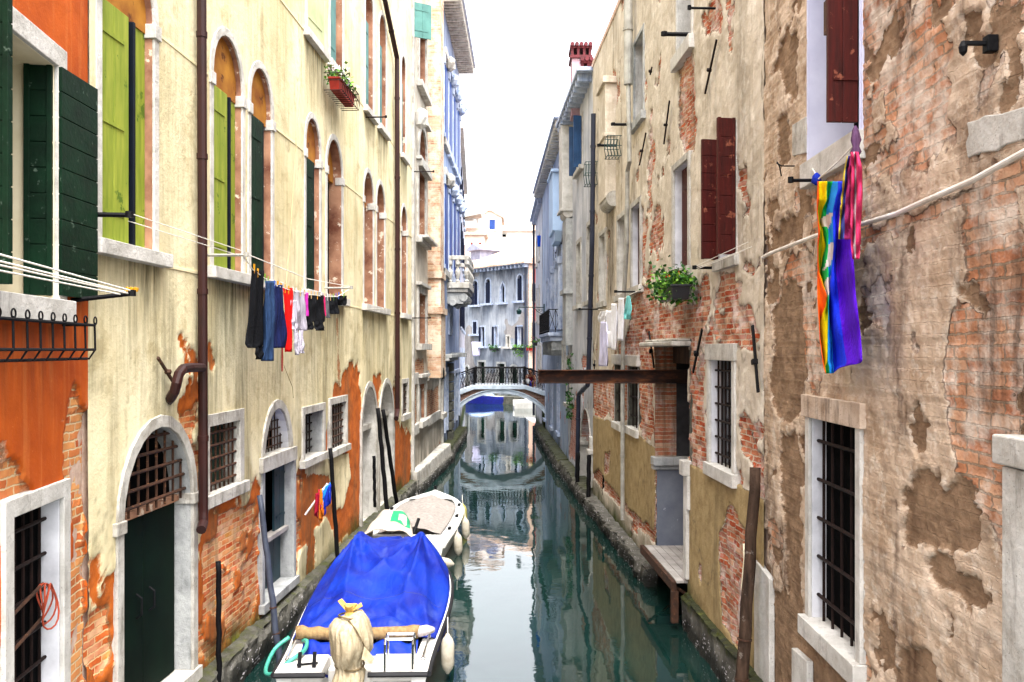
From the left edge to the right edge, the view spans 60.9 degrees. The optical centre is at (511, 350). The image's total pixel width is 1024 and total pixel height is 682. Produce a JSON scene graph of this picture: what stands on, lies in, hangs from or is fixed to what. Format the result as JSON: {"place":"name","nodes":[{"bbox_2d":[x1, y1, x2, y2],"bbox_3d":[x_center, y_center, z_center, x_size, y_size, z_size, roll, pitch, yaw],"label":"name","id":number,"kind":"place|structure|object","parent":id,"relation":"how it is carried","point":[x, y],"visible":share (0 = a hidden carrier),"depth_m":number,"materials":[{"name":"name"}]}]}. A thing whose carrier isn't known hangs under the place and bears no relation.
{"place":"outdoors","nodes":[
{"label":"outdoors","id":0,"kind":"place"},
{"bbox_2d":[244,404,720,681],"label":"water","id":1,"kind":"structure","parent":0,"point":[549,586],"depth_m":14.55,"materials":[{"name":"liquid"}]},
{"bbox_2d":[0,0,97,681],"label":"orange house","id":2,"kind":"structure","parent":1,"relation":"on","point":[48,155],"depth_m":6.62,"materials":[{"name":"paint"}]},
{"bbox_2d":[36,582,59,629],"bbox_3d":[-3.492,1.923,6.537,0.113,0.352,0.204,0,0,0],"label":"rope coil","id":3,"kind":"object","parent":2,"relation":"hanging from","point":[46,596],"visible":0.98,"depth_m":6.53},
{"bbox_2d":[0,308,96,362],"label":"window box rack","id":4,"kind":"object","parent":2,"relation":"attached to","point":[40,321],"depth_m":5.99,"materials":[{"name":"black metal"}]},
{"bbox_2d":[0,0,97,321],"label":"window","id":5,"kind":"structure","parent":2,"relation":"in","point":[49,115],"depth_m":6.62,"materials":[{"name":"wood"}]},
{"bbox_2d":[70,290,135,301],"bbox_3d":[-3.285,-0.432,6.988,0.514,0.107,0.063,0,0,-8],"label":"line bracket","id":6,"kind":"object","parent":2,"relation":"attached to","point":[108,296],"visible":0.91,"depth_m":6.98,"materials":[{"name":"black metal"}]},
{"bbox_2d":[0,260,125,291],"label":"clothesline","id":7,"kind":"object","parent":6,"relation":"attached to","point":[17,265],"visible":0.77,"depth_m":5.61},
{"bbox_2d":[0,264,127,293],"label":"clothesline","id":8,"kind":"object","parent":6,"relation":"attached to","point":[1,265],"visible":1,"depth_m":5.63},
{"bbox_2d":[0,254,129,290],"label":"clothesline","id":9,"kind":"object","parent":6,"relation":"attached to","point":[14,258],"visible":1,"depth_m":5.59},
{"bbox_2d":[215,561,221,681],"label":"mooring pole","id":10,"kind":"object","parent":1,"relation":"in","point":[218,619],"visible":1,"depth_m":9.74,"materials":[{"name":"wood"}]},
{"bbox_2d":[81,0,418,681],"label":"cream house","id":11,"kind":"structure","parent":1,"relation":"on","point":[202,428],"depth_m":10.63,"materials":[{"name":"paint"}]},
{"bbox_2d":[96,0,172,267],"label":"window","id":12,"kind":"structure","parent":11,"relation":"in","point":[128,32],"depth_m":8.06,"materials":[{"name":"wood"}]},
{"bbox_2d":[111,415,202,681],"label":"door","id":13,"kind":"structure","parent":11,"relation":"in","point":[155,591],"depth_m":8.92,"materials":[{"name":"wood"}]},
{"bbox_2d":[207,252,248,256],"bbox_3d":[-3.205,-1.072,9.779,0.509,0.050,0.058,0,0,4],"label":"line bracket","id":14,"kind":"object","parent":11,"relation":"attached to","point":[245,254],"visible":0.85,"depth_m":9.76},
{"bbox_2d":[243,256,349,296],"bbox_3d":[-2.895,-0.920,12.313,0.022,0.263,5.105,0,0,3],"label":"clothesline","id":15,"kind":"object","parent":14,"relation":"attached to","point":[289,289],"visible":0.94,"depth_m":11.72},
{"bbox_2d":[245,270,263,358],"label":"trousers","id":16,"kind":"object","parent":15,"relation":"hanging from","point":[254,335],"visible":0.96,"depth_m":10.19,"materials":[{"name":"black fabric"}]},
{"bbox_2d":[261,281,274,360],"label":"jeans","id":17,"kind":"object","parent":15,"relation":"hanging from","point":[268,322],"visible":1,"depth_m":10.47,"materials":[{"name":"blue fabric"}]},
{"bbox_2d":[274,285,286,347],"bbox_3d":[-2.961,-0.433,11.050,0.099,0.814,0.564,0,0,4],"label":"skirt","id":18,"kind":"object","parent":15,"relation":"hanging from","point":[280,335],"visible":0.8,"depth_m":11.01,"materials":[{"name":"blue fabric"}]},
{"bbox_2d":[283,288,292,351],"bbox_3d":[-2.946,-0.404,11.410,0.047,0.854,0.412,0,0,3],"label":"towel","id":19,"kind":"object","parent":15,"relation":"hanging from","point":[288,303],"visible":0.92,"depth_m":11.45,"materials":[{"name":"red fabric"}]},
{"bbox_2d":[291,290,306,354],"bbox_3d":[-2.906,-0.383,11.883,0.134,0.898,0.734,0,0,0],"label":"shirt","id":20,"kind":"object","parent":15,"relation":"hanging from","point":[299,322],"visible":0.98,"depth_m":11.82,"materials":[{"name":"grey fabric"}]},
{"bbox_2d":[306,295,324,330],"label":"shorts","id":21,"kind":"object","parent":15,"relation":"hanging from","point":[316,316],"visible":0.96,"depth_m":12.70,"materials":[{"name":"black fabric"}]},
{"bbox_2d":[208,408,249,509],"bbox_3d":[-3.492,1.252,10.328,0.305,1.045,1.355,0,0,3],"label":"grated window","id":22,"kind":"structure","parent":11,"relation":"in","point":[226,481],"depth_m":10.52,"materials":[{"name":"stone"}]},
{"bbox_2d":[208,27,250,285],"bbox_3d":[-3.431,-2.335,10.447,0.275,3.030,1.323,0,0,3],"label":"window","id":23,"kind":"structure","parent":11,"relation":"in","point":[227,99],"depth_m":10.52,"materials":[{"name":"stone"}]},
{"bbox_2d":[246,60,283,289],"bbox_3d":[-3.375,-2.335,11.638,0.275,3.030,1.233,0,0,3],"label":"window","id":24,"kind":"structure","parent":11,"relation":"in","point":[260,103],"depth_m":11.73,"materials":[{"name":"stone"}]},
{"bbox_2d":[257,460,299,614],"bbox_3d":[-3.449,2.509,12.390,0.395,2.024,1.615,0,0,3],"label":"door","id":25,"kind":"structure","parent":11,"relation":"in","point":[278,485],"depth_m":12.86,"materials":[{"name":"grey stone"}]},
{"bbox_2d":[299,402,328,468],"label":"grated window","id":26,"kind":"structure","parent":11,"relation":"in","point":[313,417],"depth_m":14.70,"materials":[{"name":"stone"}]},
{"bbox_2d":[302,112,328,295],"bbox_3d":[-3.257,-2.335,14.139,0.275,3.030,1.220,0,0,3],"label":"window","id":27,"kind":"structure","parent":11,"relation":"in","point":[313,163],"depth_m":14.30,"materials":[{"name":"stone"}]},
{"bbox_2d":[303,0,330,62],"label":"window","id":28,"kind":"structure","parent":11,"relation":"in","point":[314,29],"depth_m":14.20,"materials":[{"name":"stone"}]},
{"bbox_2d":[304,483,330,520],"bbox_3d":[-3.006,2.340,13.452,0.427,0.598,0.093,0,0,4],"label":"furled flag","id":29,"kind":"object","parent":11,"relation":"attached to","point":[322,501],"visible":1,"depth_m":13.42,"materials":[{"name":"multicoloured fabric"}]},
{"bbox_2d":[325,134,349,305],"bbox_3d":[-3.245,-2.335,15.555,0.385,3.030,1.454,0,0,3],"label":"window","id":30,"kind":"structure","parent":11,"relation":"in","point":[334,173],"depth_m":16.08,"materials":[{"name":"stone"}]},
{"bbox_2d":[327,0,349,85],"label":"window","id":31,"kind":"structure","parent":11,"relation":"in","point":[336,8],"depth_m":16.14,"materials":[{"name":"stone"}]},
{"bbox_2d":[327,395,350,458],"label":"grated window","id":32,"kind":"structure","parent":11,"relation":"in","point":[337,425],"depth_m":16.04,"materials":[{"name":"stone"}]},
{"bbox_2d":[324,60,359,110],"bbox_3d":[-2.985,-4.647,15.202,0.503,0.596,1.256,0,0,3],"label":"flower basket","id":33,"kind":"object","parent":11,"relation":"attached to","point":[343,93],"visible":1,"depth_m":14.91,"materials":[{"name":"red plant"}]},
{"bbox_2d":[359,381,377,526],"bbox_3d":[-3.227,2.259,18.492,0.565,3.217,1.785,0,0,3],"label":"door","id":34,"kind":"structure","parent":11,"relation":"in","point":[368,420],"depth_m":19.21,"materials":[{"name":"stone"}]},
{"bbox_2d":[362,168,379,312],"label":"window","id":35,"kind":"structure","parent":11,"relation":"in","point":[369,206],"depth_m":18.88,"materials":[{"name":"stone"}]},
{"bbox_2d":[363,0,378,124],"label":"window","id":36,"kind":"structure","parent":11,"relation":"in","point":[369,14],"depth_m":18.88,"materials":[{"name":"stone"}]},
{"bbox_2d":[376,180,390,314],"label":"window","id":37,"kind":"structure","parent":11,"relation":"in","point":[381,215],"depth_m":20.15,"materials":[{"name":"stone"}]},
{"bbox_2d":[377,10,391,140],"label":"window","id":38,"kind":"structure","parent":11,"relation":"in","point":[382,29],"depth_m":20.24,"materials":[{"name":"stone"}]},
{"bbox_2d":[378,378,394,509],"bbox_3d":[-3.137,2.257,20.402,0.565,3.213,2.045,0,0,3],"label":"door","id":39,"kind":"structure","parent":11,"relation":"in","point":[386,398],"depth_m":21.23,"materials":[{"name":"stone"}]},
{"bbox_2d":[400,53,409,164],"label":"window","id":40,"kind":"structure","parent":11,"relation":"in","point":[403,154],"depth_m":23.03,"materials":[{"name":"stone"}]},
{"bbox_2d":[400,203,411,319],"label":"window","id":41,"kind":"structure","parent":11,"relation":"in","point":[404,314],"depth_m":23.20,"materials":[{"name":"stone"}]},
{"bbox_2d":[401,378,410,420],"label":"grated window","id":42,"kind":"structure","parent":11,"relation":"in","point":[405,414],"depth_m":23.07,"materials":[{"name":"stone"}]},
{"bbox_2d":[257,495,281,664],"bbox_3d":[-3.037,3.179,11.034,0.559,2.655,0.101,0,0,34],"label":"mooring pole","id":43,"kind":"object","parent":1,"relation":"in","point":[274,618],"visible":0.88,"depth_m":11.03,"materials":[{"name":"wood"}]},
{"bbox_2d":[328,448,339,557],"bbox_3d":[-2.967,2.976,14.643,0.322,2.653,0.092,0,0,35],"label":"mooring pole","id":44,"kind":"object","parent":1,"relation":"in","point":[334,513],"visible":0.64,"depth_m":14.63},
{"bbox_2d":[270,531,453,681],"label":"motor boat","id":45,"kind":"object","parent":1,"relation":"on","point":[379,609],"visible":1,"depth_m":10.88,"materials":[{"name":"blue fabric"}]},
{"bbox_2d":[263,636,308,676],"bbox_3d":[-2.566,3.494,9.941,0.480,0.276,0.669,0,0,0],"label":"hose","id":46,"kind":"object","parent":45,"relation":"on","point":[276,647],"visible":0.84,"depth_m":9.92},
{"bbox_2d":[441,617,453,673],"bbox_3d":[-0.775,3.560,10.497,0.160,0.680,0.160,0,0,0],"label":"fender","id":47,"kind":"object","parent":45,"relation":"hanging from","point":[447,653],"visible":1,"depth_m":10.44,"materials":[{"name":"plastic"}]},
{"bbox_2d":[376,408,388,508],"bbox_3d":[-2.747,2.771,18.727,0.368,3.066,0.106,0,0,-13],"label":"mooring pole","id":48,"kind":"object","parent":1,"relation":"in","point":[383,470],"visible":0.68,"depth_m":18.68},
{"bbox_2d":[381,409,398,503],"bbox_3d":[-2.722,2.812,19.807,0.105,3.012,1.183,0,0,14],"label":"mooring pole","id":49,"kind":"object","parent":1,"relation":"in","point":[391,468],"visible":0.73,"depth_m":19.62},
{"bbox_2d":[365,486,463,556],"bbox_3d":[-1.877,3.674,18.107,1.692,1.352,4.719,0,0,2],"label":"covered boat","id":50,"kind":"object","parent":1,"relation":"on","point":[435,516],"visible":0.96,"depth_m":17.36,"materials":[{"name":"grey fabric"}]},
{"bbox_2d":[411,0,454,494],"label":"grey house","id":51,"kind":"structure","parent":1,"relation":"on","point":[432,458],"depth_m":27.05,"materials":[{"name":"stone"}]},
{"bbox_2d":[416,373,430,427],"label":"window","id":52,"kind":"structure","parent":51,"relation":"in","point":[422,418],"depth_m":26.36,"materials":[{"name":"stone"}]},
{"bbox_2d":[416,281,431,349],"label":"window","id":53,"kind":"structure","parent":51,"relation":"in","point":[422,288],"depth_m":26.83,"materials":[{"name":"stone"}]},
{"bbox_2d":[416,155,431,249],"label":"window","id":54,"kind":"structure","parent":51,"relation":"in","point":[421,180],"depth_m":26.82,"materials":[{"name":"stone"}]},
{"bbox_2d":[416,110,431,180],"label":"window","id":55,"kind":"structure","parent":51,"relation":"in","point":[422,148],"depth_m":26.63,"materials":[{"name":"stone"}]},
{"bbox_2d":[417,38,431,105],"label":"window","id":56,"kind":"structure","parent":51,"relation":"in","point":[422,44],"depth_m":26.92,"materials":[{"name":"stone"}]},
{"bbox_2d":[444,0,475,455],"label":"old palace","id":57,"kind":"structure","parent":1,"relation":"on","point":[459,58],"depth_m":34.56,"materials":[{"name":"stone"}]},
{"bbox_2d":[444,367,448,432],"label":"window","id":58,"kind":"structure","parent":57,"relation":"in","point":[446,381],"depth_m":33.65,"materials":[{"name":"stone"}]},
{"bbox_2d":[444,167,454,278],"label":"window","id":59,"kind":"structure","parent":57,"relation":"in","point":[450,178],"depth_m":32.47,"materials":[{"name":"stone"}]},
{"bbox_2d":[444,47,454,153],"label":"window","id":60,"kind":"structure","parent":57,"relation":"in","point":[450,61],"depth_m":32.54,"materials":[{"name":"stone"}]},
{"bbox_2d":[447,184,459,281],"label":"window","id":61,"kind":"structure","parent":57,"relation":"in","point":[455,191],"depth_m":34.66,"materials":[{"name":"stone"}]},
{"bbox_2d":[448,71,459,165],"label":"window","id":62,"kind":"structure","parent":57,"relation":"in","point":[455,81],"depth_m":34.66,"materials":[{"name":"stone"}]},
{"bbox_2d":[454,369,457,422],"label":"window","id":63,"kind":"structure","parent":57,"relation":"in","point":[456,370],"depth_m":37.11,"materials":[{"name":"stone"}]},
{"bbox_2d":[452,88,463,175],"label":"window","id":64,"kind":"structure","parent":57,"relation":"in","point":[459,96],"depth_m":36.70,"materials":[{"name":"stone"}]},
{"bbox_2d":[454,194,463,281],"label":"window","id":65,"kind":"structure","parent":57,"relation":"in","point":[459,200],"depth_m":36.69,"materials":[{"name":"stone"}]},
{"bbox_2d":[456,102,467,184],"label":"window","id":66,"kind":"structure","parent":57,"relation":"in","point":[462,108],"depth_m":38.75,"materials":[{"name":"stone"}]},
{"bbox_2d":[459,124,467,424],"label":"pale house","id":67,"kind":"structure","parent":1,"relation":"on","point":[463,189],"depth_m":51.18,"materials":[{"name":"paint"}]},
{"bbox_2d":[465,213,487,257],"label":"house","id":68,"kind":"structure","parent":1,"relation":"on","point":[475,234],"depth_m":88.00,"materials":[{"name":"white paint"}]},
{"bbox_2d":[466,394,503,403],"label":"moored boat","id":69,"kind":"object","parent":1,"relation":"on","point":[489,399],"visible":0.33,"depth_m":64.56,"materials":[{"name":"fabric"}]},
{"bbox_2d":[476,209,503,244],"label":"house","id":70,"kind":"structure","parent":1,"relation":"on","point":[492,220],"depth_m":92.00,"materials":[{"name":"white paint"}]},
{"bbox_2d":[459,366,544,426],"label":"canal bridge","id":71,"kind":"structure","parent":1,"relation":"in","point":[473,389],"depth_m":40.01,"materials":[{"name":"stone"}]},
{"bbox_2d":[530,198,541,423],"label":"white house","id":72,"kind":"structure","parent":1,"relation":"on","point":[536,217],"depth_m":46.83,"materials":[{"name":"paint"}]},
{"bbox_2d":[533,114,568,472],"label":"blue house","id":73,"kind":"structure","parent":1,"relation":"on","point":[552,436],"depth_m":32.44,"materials":[{"name":"paint"}]},
{"bbox_2d":[549,247,556,329],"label":"window","id":74,"kind":"structure","parent":73,"relation":"in","point":[551,270],"depth_m":33.92,"materials":[{"name":"stone"}]},
{"bbox_2d":[553,245,560,329],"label":"window","id":75,"kind":"structure","parent":73,"relation":"in","point":[555,265],"depth_m":31.76,"materials":[{"name":"stone"}]},
{"bbox_2d":[555,363,559,436],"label":"window","id":76,"kind":"structure","parent":73,"relation":"in","point":[557,431],"depth_m":31.58,"materials":[{"name":"stone"}]},
{"bbox_2d":[557,223,562,328],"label":"window","id":77,"kind":"structure","parent":73,"relation":"in","point":[559,258],"depth_m":30.10,"materials":[{"name":"stone"}]},
{"bbox_2d":[556,41,595,504],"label":"pale house","id":78,"kind":"structure","parent":1,"relation":"on","point":[576,125],"depth_m":24.84,"materials":[{"name":"paint"}]},
{"bbox_2d":[569,111,583,179],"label":"window","id":79,"kind":"structure","parent":78,"relation":"in","point":[576,165],"depth_m":24.49,"materials":[{"name":"wood"}]},
{"bbox_2d":[572,237,581,310],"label":"window","id":80,"kind":"structure","parent":78,"relation":"in","point":[579,242],"depth_m":25.74,"materials":[{"name":"stone"}]},
{"bbox_2d":[582,220,589,306],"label":"window","id":81,"kind":"structure","parent":78,"relation":"in","point":[584,304],"depth_m":23.40,"materials":[{"name":"stone"}]},
{"bbox_2d":[579,408,593,487],"bbox_3d":[2.153,2.717,23.806,0.490,2.262,2.638,0,0,-3],"label":"doorway","id":82,"kind":"structure","parent":78,"relation":"in","point":[586,440],"depth_m":24.73,"materials":[{"name":"stone"}]},
{"bbox_2d":[581,0,768,681],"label":"plaster house","id":83,"kind":"structure","parent":1,"relation":"on","point":[680,180],"depth_m":12.48,"materials":[{"name":"stone"}]},
{"bbox_2d":[596,227,607,307],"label":"window","id":84,"kind":"structure","parent":83,"relation":"in","point":[602,253],"depth_m":21.17,"materials":[{"name":"stone"}]},
{"bbox_2d":[538,369,687,383],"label":"steel beam","id":85,"kind":"structure","parent":83,"relation":"attached to","point":[612,376],"depth_m":14.59,"materials":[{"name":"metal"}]},
{"bbox_2d":[611,354,620,431],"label":"window","id":86,"kind":"structure","parent":83,"relation":"in","point":[615,359],"depth_m":19.02,"materials":[{"name":"grey stone"}]},
{"bbox_2d":[614,209,626,302],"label":"window","id":87,"kind":"structure","parent":83,"relation":"in","point":[620,219],"depth_m":18.50,"materials":[{"name":"stone"}]},
{"bbox_2d":[625,355,641,437],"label":"window","id":88,"kind":"structure","parent":83,"relation":"in","point":[633,362],"depth_m":17.22,"materials":[{"name":"grey stone"}]},
{"bbox_2d":[627,195,643,294],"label":"window","id":89,"kind":"structure","parent":83,"relation":"in","point":[636,210],"depth_m":16.88,"materials":[{"name":"stone"}]},
{"bbox_2d":[631,23,645,134],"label":"window","id":90,"kind":"structure","parent":83,"relation":"in","point":[639,112],"depth_m":16.61,"materials":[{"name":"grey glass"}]},
{"bbox_2d":[640,545,687,622],"bbox_3d":[2.642,3.639,13.649,0.833,0.658,2.416,0,0,-3],"label":"landing stage","id":91,"kind":"object","parent":83,"relation":"attached to","point":[665,562],"visible":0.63,"depth_m":13.40,"materials":[{"name":"grey wood"}]},
{"bbox_2d":[639,255,700,306],"bbox_3d":[2.321,-0.979,12.313,0.965,0.715,0.866,0,0,-3],"label":"flower box","id":92,"kind":"object","parent":83,"relation":"attached to","point":[675,286],"visible":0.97,"depth_m":12.05,"materials":[{"name":"green plant"}]},
{"bbox_2d":[671,150,692,274],"bbox_3d":[2.586,-1.955,12.907,0.305,1.770,1.209,0,0,-3],"label":"window","id":93,"kind":"structure","parent":83,"relation":"in","point":[680,170],"depth_m":13.26,"materials":[{"name":"stone"}]},
{"bbox_2d":[670,0,694,72],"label":"window","id":94,"kind":"structure","parent":83,"relation":"in","point":[684,18],"depth_m":13.12,"materials":[{"name":"stone"}]},
{"bbox_2d":[701,117,739,271],"bbox_3d":[2.659,-1.855,10.569,0.570,1.730,0.946,0,0,-3],"label":"window","id":95,"kind":"structure","parent":83,"relation":"in","point":[720,178],"depth_m":10.18,"materials":[{"name":"wood"}]},
{"bbox_2d":[703,343,740,488],"bbox_3d":[2.660,0.770,10.829,0.245,1.700,1.285,0,0,-3],"label":"grated window","id":96,"kind":"structure","parent":83,"relation":"in","point":[720,465],"depth_m":11.06,"materials":[{"name":"stone"}]},
{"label":"clothesline","id":97,"kind":"object","parent":83,"relation":"attached to","visible":0},
{"bbox_2d":[598,322,607,365],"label":"trousers","id":98,"kind":"object","parent":97,"relation":"hanging from","point":[603,356],"visible":0.99,"depth_m":17.78,"materials":[{"name":"white fabric"}]},
{"bbox_2d":[611,304,616,349],"bbox_3d":[1.961,-0.458,16.656,0.076,0.901,0.667,0,0,-4],"label":"shirt","id":99,"kind":"object","parent":97,"relation":"hanging from","point":[614,327],"visible":1,"depth_m":16.61,"materials":[{"name":"white fabric"}]},
{"bbox_2d":[617,298,623,340],"bbox_3d":[1.991,-0.572,15.995,0.076,0.798,0.758,0,0,0],"label":"shirt","id":100,"kind":"object","parent":97,"relation":"hanging from","point":[620,319],"visible":0.98,"depth_m":15.94,"materials":[{"name":"white fabric"}]},
{"bbox_2d":[735,467,760,681],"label":"mooring pole","id":101,"kind":"object","parent":1,"relation":"in","point":[744,639],"visible":1,"depth_m":9.08,"materials":[{"name":"brown wood"}]},
{"bbox_2d":[749,0,1023,681],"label":"brick house","id":102,"kind":"structure","parent":1,"relation":"on","point":[894,490],"depth_m":5.97,"materials":[{"name":"paint"}]},
{"bbox_2d":[812,146,851,178],"bbox_3d":[2.472,-1.467,6.862,0.103,0.229,1.427,0,0,7],"label":"flag cord","id":103,"kind":"object","parent":102,"relation":"attached to","point":[850,148],"visible":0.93,"depth_m":6.57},
{"bbox_2d":[817,181,861,373],"bbox_3d":[2.438,-0.579,6.506,0.139,1.528,1.053,0,0,0],"label":"rainbow flag","id":104,"kind":"object","parent":103,"relation":"hanging from","point":[840,334],"visible":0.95,"depth_m":6.58,"materials":[{"name":"multicoloured fabric"}]},
{"bbox_2d":[838,156,850,239],"bbox_3d":[2.348,-1.067,6.126,0.085,0.596,0.388,0,0,13],"label":"scarf","id":105,"kind":"object","parent":103,"relation":"hanging from","point":[844,221],"visible":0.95,"depth_m":6.09,"materials":[{"name":"fabric"}]},
{"bbox_2d":[850,125,861,154],"bbox_3d":[2.427,-1.475,6.152,0.085,0.220,0.079,0,0,0],"label":"knotted cloth","id":106,"kind":"object","parent":103,"relation":"hanging from","point":[855,139],"visible":0.8,"depth_m":6.13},
{"bbox_2d":[850,152,862,258],"bbox_3d":[2.334,-0.987,5.901,0.077,0.758,0.347,0,0,20],"label":"scarf","id":107,"kind":"object","parent":103,"relation":"hanging from","point":[856,197],"visible":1,"depth_m":5.88,"materials":[{"name":"fabric"}]},
{"bbox_2d":[798,394,866,681],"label":"grated window","id":108,"kind":"structure","parent":102,"relation":"in","point":[831,622],"depth_m":7.36,"materials":[{"name":"stone"}]},
{"bbox_2d":[800,0,865,188],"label":"window","id":109,"kind":"structure","parent":102,"relation":"in","point":[835,48],"depth_m":6.79,"materials":[{"name":"stone"}]},
{"bbox_2d":[494,395,524,404],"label":"pavement","id":110,"kind":"structure","parent":0,"point":[508,399],"depth_m":64.21,"materials":[{"name":"stone"}]},
{"bbox_2d":[465,243,531,396],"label":"old stone house","id":111,"kind":"structure","parent":110,"relation":"on","point":[502,287],"depth_m":66.77,"materials":[{"name":"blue paint"}]},
{"bbox_2d":[502,224,531,240],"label":"house","id":112,"kind":"structure","parent":0,"point":[516,232],"depth_m":98.00,"materials":[{"name":"white paint"}]},
{"bbox_2d":[459,0,617,224],"label":"sky","id":113,"kind":"structure","parent":0,"point":[520,79],"materials":[{"name":"white"}]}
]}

